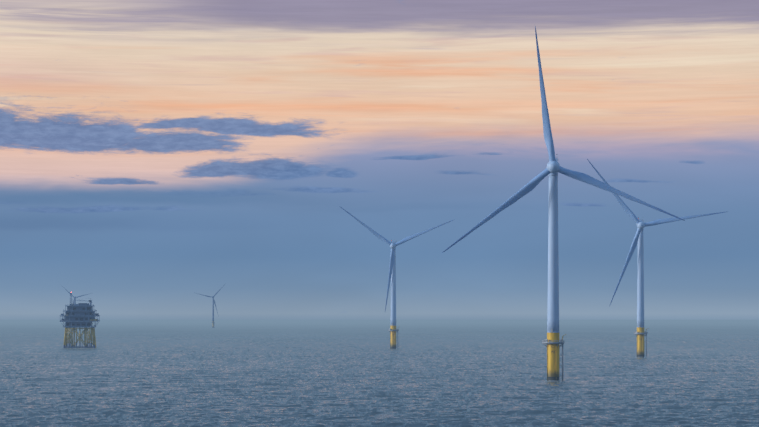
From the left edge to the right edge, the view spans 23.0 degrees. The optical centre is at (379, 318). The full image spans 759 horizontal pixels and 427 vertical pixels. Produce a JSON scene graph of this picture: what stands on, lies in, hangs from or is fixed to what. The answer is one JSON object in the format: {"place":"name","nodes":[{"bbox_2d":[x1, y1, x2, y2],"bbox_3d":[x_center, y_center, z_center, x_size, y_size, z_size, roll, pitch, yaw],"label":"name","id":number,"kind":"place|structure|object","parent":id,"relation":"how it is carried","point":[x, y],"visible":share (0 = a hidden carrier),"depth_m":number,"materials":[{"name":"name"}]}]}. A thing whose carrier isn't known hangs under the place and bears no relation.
{"place":"outdoors","nodes":[
{"label":"outdoors","id":0,"kind":"place"},
{"bbox_2d":[0,320,758,324],"bbox_3d":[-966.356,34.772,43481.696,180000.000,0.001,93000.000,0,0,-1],"label":"horizon haze","id":1,"kind":"object","parent":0,"point":[387,322],"depth_m":18109.20,"materials":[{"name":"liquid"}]},
{"bbox_2d":[66,290,90,327],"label":"turbine","id":2,"kind":"object","parent":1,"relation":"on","point":[74,302],"visible":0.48,"depth_m":7160.20,"materials":[{"name":"white paint"}]},
{"bbox_2d":[60,293,99,347],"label":"substation","id":3,"kind":"object","parent":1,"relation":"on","point":[79,315],"visible":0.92,"depth_m":2123.06,"materials":[{"name":"black metal"}]},
{"bbox_2d":[196,289,220,327],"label":"turbine","id":4,"kind":"object","parent":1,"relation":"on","point":[213,322],"visible":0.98,"depth_m":6977.34,"materials":[{"name":"white paint"}]},
{"bbox_2d":[0,325,758,426],"bbox_3d":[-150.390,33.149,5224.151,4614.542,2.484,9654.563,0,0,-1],"label":"sea waves","id":5,"kind":"object","parent":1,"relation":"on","point":[330,376],"visible":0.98,"depth_m":1056.99,"materials":[{"name":"liquid"}]},
{"bbox_2d":[338,205,454,348],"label":"turbine","id":6,"kind":"object","parent":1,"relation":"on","point":[392,330],"visible":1,"depth_m":2060.15,"materials":[{"name":"paint"}]},
{"bbox_2d":[442,26,684,380],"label":"turbine","id":7,"kind":"object","parent":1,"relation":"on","point":[552,170],"visible":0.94,"depth_m":991.74,"materials":[{"name":"paint"}]},
{"bbox_2d":[587,159,724,356],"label":"turbine","id":8,"kind":"object","parent":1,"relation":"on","point":[638,239],"visible":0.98,"depth_m":1610.93,"materials":[{"name":"paint"}]},
{"bbox_2d":[0,0,758,319],"label":"sky","id":9,"kind":"structure","parent":0,"point":[155,155],"materials":[{"name":"blue"}]}
]}

